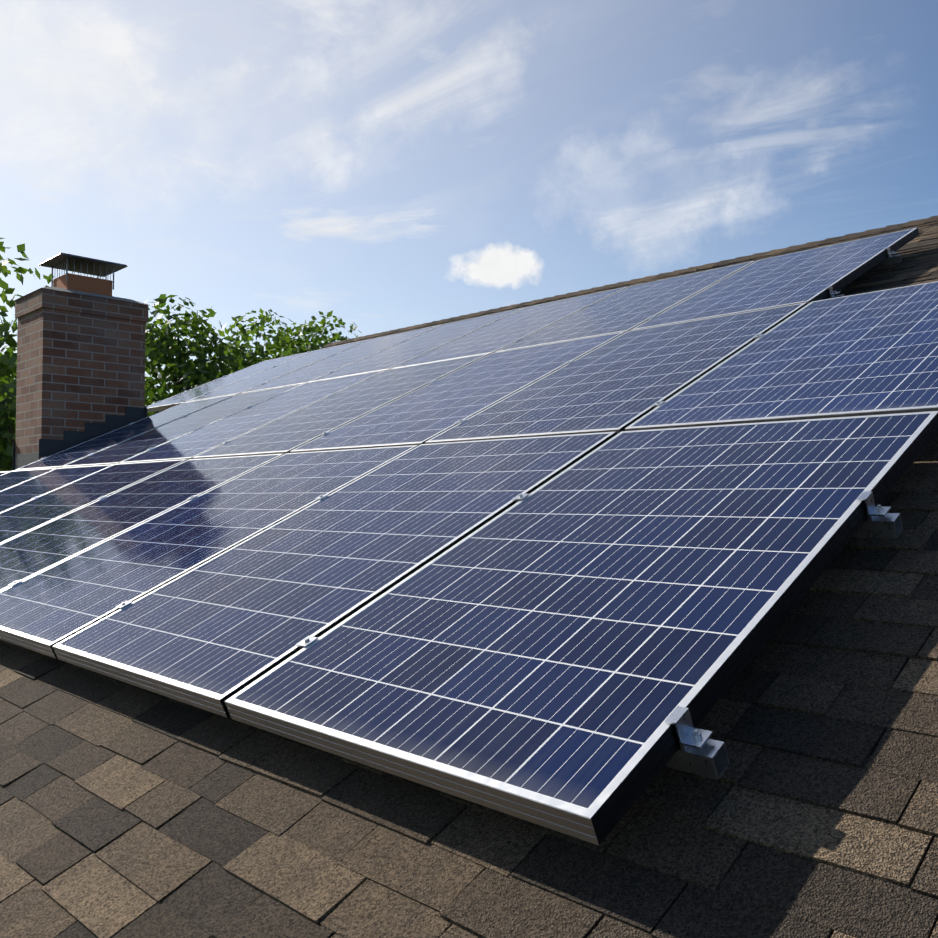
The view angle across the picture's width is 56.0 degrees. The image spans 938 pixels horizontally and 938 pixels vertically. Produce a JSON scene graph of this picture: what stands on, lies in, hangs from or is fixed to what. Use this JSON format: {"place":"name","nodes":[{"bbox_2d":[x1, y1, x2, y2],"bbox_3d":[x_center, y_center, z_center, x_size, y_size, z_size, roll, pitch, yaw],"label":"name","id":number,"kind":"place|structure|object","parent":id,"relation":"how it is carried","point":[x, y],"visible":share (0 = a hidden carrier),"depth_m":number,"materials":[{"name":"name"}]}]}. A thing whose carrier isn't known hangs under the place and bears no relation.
{"place":"outdoors","nodes":[
{"label":"outdoors","id":0,"kind":"place"},
{"bbox_2d":[0,0,937,403],"label":"sky","id":1,"kind":"structure","parent":0,"point":[381,165],"materials":[{"name":"blue"}]},
{"bbox_2d":[322,216,937,347],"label":"roof ridge cap","id":2,"kind":"object","parent":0,"point":[803,246],"visible":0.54,"depth_m":7.44,"materials":[{"name":"brown asphalt"}]},
{"label":"ground","id":3,"kind":"structure","parent":0,"visible":0},
{"bbox_2d":[0,347,16,435],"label":"tree","id":4,"kind":"object","parent":3,"relation":"on","point":[11,377],"depth_m":25.06,"materials":[{"name":"green plant"}]},
{"bbox_2d":[0,238,156,471],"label":"tree","id":5,"kind":"object","parent":3,"relation":"on","point":[8,364],"visible":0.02,"depth_m":14.03,"materials":[{"name":"green plant"}]},
{"bbox_2d":[145,294,256,416],"bbox_3d":[-6.069,1.983,20.970,4.694,12.096,5.524,2,-3,-45],"label":"tree","id":6,"kind":"object","parent":3,"relation":"on","point":[179,372],"visible":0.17,"depth_m":20.22,"materials":[{"name":"green plant"}]},
{"bbox_2d":[195,308,310,386],"bbox_3d":[-4.650,1.958,23.671,5.336,12.325,6.430,2,-3,-45],"label":"tree","id":7,"kind":"object","parent":3,"relation":"on","point":[259,351],"visible":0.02,"depth_m":22.66,"materials":[{"name":"green plant"}]},
{"bbox_2d":[264,310,360,357],"bbox_3d":[-4.228,1.783,26.959,4.698,12.892,5.736,2,-3,-45],"label":"tree","id":8,"kind":"object","parent":3,"relation":"on","point":[310,329],"depth_m":26.10,"materials":[{"name":"green plant"}]},
{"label":"house walls","id":9,"kind":"object","parent":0,"visible":0},
{"bbox_2d":[464,512,937,937],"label":"roof deck","id":10,"kind":"structure","parent":9,"relation":"on","point":[870,755],"depth_m":1.27,"materials":[{"name":"black"}]},
{"bbox_2d":[12,252,148,470],"bbox_3d":[-3.573,-0.767,8.004,1.110,2.285,0.880,2,-3,-45],"label":"chimney","id":11,"kind":"object","parent":10,"relation":"on","point":[80,359],"visible":0.75,"depth_m":7.79,"materials":[{"name":"brick"}]},
{"bbox_2d":[0,221,937,937],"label":"roof shingles","id":12,"kind":"object","parent":10,"relation":"on","point":[128,811],"visible":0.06,"depth_m":1.51,"materials":[{"name":"brown asphalt"}]},
{"bbox_2d":[9,246,902,779],"bbox_3d":[-1.141,-0.273,5.548,8.088,0.144,4.160,-2,22,45],"label":"panel mounting","id":13,"kind":"object","parent":12,"relation":"on","point":[699,752],"visible":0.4,"depth_m":1.37,"materials":[{"name":"silver metal"}]},
{"bbox_2d":[0,468,56,491],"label":"solar panel","id":14,"kind":"object","parent":13,"relation":"attached to","point":[11,479],"visible":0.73,"depth_m":6.62,"materials":[{"name":"blue glass"}]},
{"bbox_2d":[0,464,113,512],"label":"solar panel","id":15,"kind":"object","parent":13,"relation":"attached to","point":[29,490],"visible":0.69,"depth_m":5.87,"materials":[{"name":"blue glass"}]},
{"bbox_2d":[0,459,187,543],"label":"solar panel","id":16,"kind":"object","parent":13,"relation":"attached to","point":[25,517],"visible":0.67,"depth_m":5.05,"materials":[{"name":"blue glass"}]},
{"bbox_2d":[15,394,237,470],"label":"solar panel","id":17,"kind":"object","parent":13,"relation":"attached to","point":[99,443],"visible":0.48,"depth_m":7.32,"materials":[{"name":"blue glass"}]},
{"bbox_2d":[0,454,283,591],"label":"solar panel","id":18,"kind":"object","parent":13,"relation":"attached to","point":[29,554],"visible":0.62,"depth_m":4.22,"materials":[{"name":"blue glass"}]},
{"bbox_2d":[62,384,301,467],"bbox_3d":[-2.135,-0.320,6.683,0.980,0.047,1.600,-2,22,45],"label":"solar panel","id":19,"kind":"object","parent":13,"relation":"attached to","point":[118,453],"visible":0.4,"depth_m":6.61,"materials":[{"name":"blue glass"}]},
{"bbox_2d":[0,445,418,657],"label":"solar panel","id":20,"kind":"object","parent":13,"relation":"attached to","point":[44,611],"visible":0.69,"depth_m":3.35,"materials":[{"name":"blue glass"}]},
{"bbox_2d":[147,351,311,412],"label":"solar panel","id":21,"kind":"object","parent":13,"relation":"attached to","point":[190,394],"visible":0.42,"depth_m":9.07,"materials":[{"name":"blue glass"}]},
{"bbox_2d":[119,370,385,463],"bbox_3d":[-1.430,-0.345,5.973,0.980,0.046,1.600,-2,22,45],"label":"solar panel","id":22,"kind":"object","parent":13,"relation":"attached to","point":[192,444],"visible":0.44,"depth_m":5.88,"materials":[{"name":"blue glass"}]},
{"bbox_2d":[186,338,372,401],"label":"solar panel","id":23,"kind":"object","parent":13,"relation":"attached to","point":[268,375],"visible":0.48,"depth_m":8.39,"materials":[{"name":"blue glass"}]},
{"bbox_2d":[52,432,616,717],"bbox_3d":[-0.361,0.219,2.785,0.980,0.045,1.600,-2,22,45],"label":"solar panel","id":24,"kind":"object","parent":13,"relation":"attached to","point":[213,635],"visible":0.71,"depth_m":2.58,"materials":[{"name":"blue glass"}]},
{"bbox_2d":[193,353,489,458],"bbox_3d":[-0.725,-0.369,5.265,0.980,0.045,1.600,-2,22,45],"label":"solar panel","id":25,"kind":"object","parent":13,"relation":"attached to","point":[288,433],"visible":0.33,"depth_m":5.16,"materials":[{"name":"blue glass"}]},
{"bbox_2d":[241,324,442,393],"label":"solar panel","id":26,"kind":"object","parent":13,"relation":"attached to","point":[317,369],"visible":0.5,"depth_m":7.68,"materials":[{"name":"blue glass"}]},
{"bbox_2d":[308,307,525,382],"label":"solar panel","id":27,"kind":"object","parent":13,"relation":"attached to","point":[408,349],"visible":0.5,"depth_m":6.96,"materials":[{"name":"blue glass"}]},
{"bbox_2d":[290,332,624,452],"bbox_3d":[-0.020,-0.391,4.556,0.980,0.047,1.600,-2,22,45],"label":"solar panel","id":28,"kind":"object","parent":13,"relation":"attached to","point":[423,414],"visible":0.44,"depth_m":4.44,"materials":[{"name":"blue glass"}]},
{"bbox_2d":[391,286,628,368],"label":"solar panel","id":29,"kind":"object","parent":13,"relation":"attached to","point":[494,337],"visible":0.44,"depth_m":6.25,"materials":[{"name":"blue glass"}]},
{"bbox_2d":[225,411,937,844],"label":"solar panel","id":30,"kind":"object","parent":13,"relation":"attached to","point":[557,651],"visible":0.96,"depth_m":1.80,"materials":[{"name":"blue glass"}]},
{"bbox_2d":[425,302,806,443],"bbox_3d":[0.685,-0.415,3.847,0.980,0.045,1.600,-2,22,45],"label":"solar panel","id":31,"kind":"object","parent":13,"relation":"attached to","point":[620,383],"visible":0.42,"depth_m":3.71,"materials":[{"name":"blue glass"}]},
{"bbox_2d":[496,261,755,351],"bbox_3d":[1.027,-1.024,5.618,0.980,0.046,1.600,-2,22,45],"label":"solar panel","id":32,"kind":"object","parent":13,"relation":"attached to","point":[628,308],"visible":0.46,"depth_m":5.52,"materials":[{"name":"blue glass"}]},
{"bbox_2d":[630,227,918,330],"bbox_3d":[1.732,-1.048,4.910,0.980,0.046,1.600,-2,22,45],"label":"solar panel","id":33,"kind":"object","parent":13,"relation":"attached to","point":[808,276],"visible":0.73,"depth_m":4.78,"materials":[{"name":"blue glass"}]},
{"bbox_2d":[625,281,937,430],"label":"solar panel","id":34,"kind":"object","parent":13,"relation":"attached to","point":[870,353],"visible":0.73,"depth_m":2.97,"materials":[{"name":"blue glass"}]}
]}

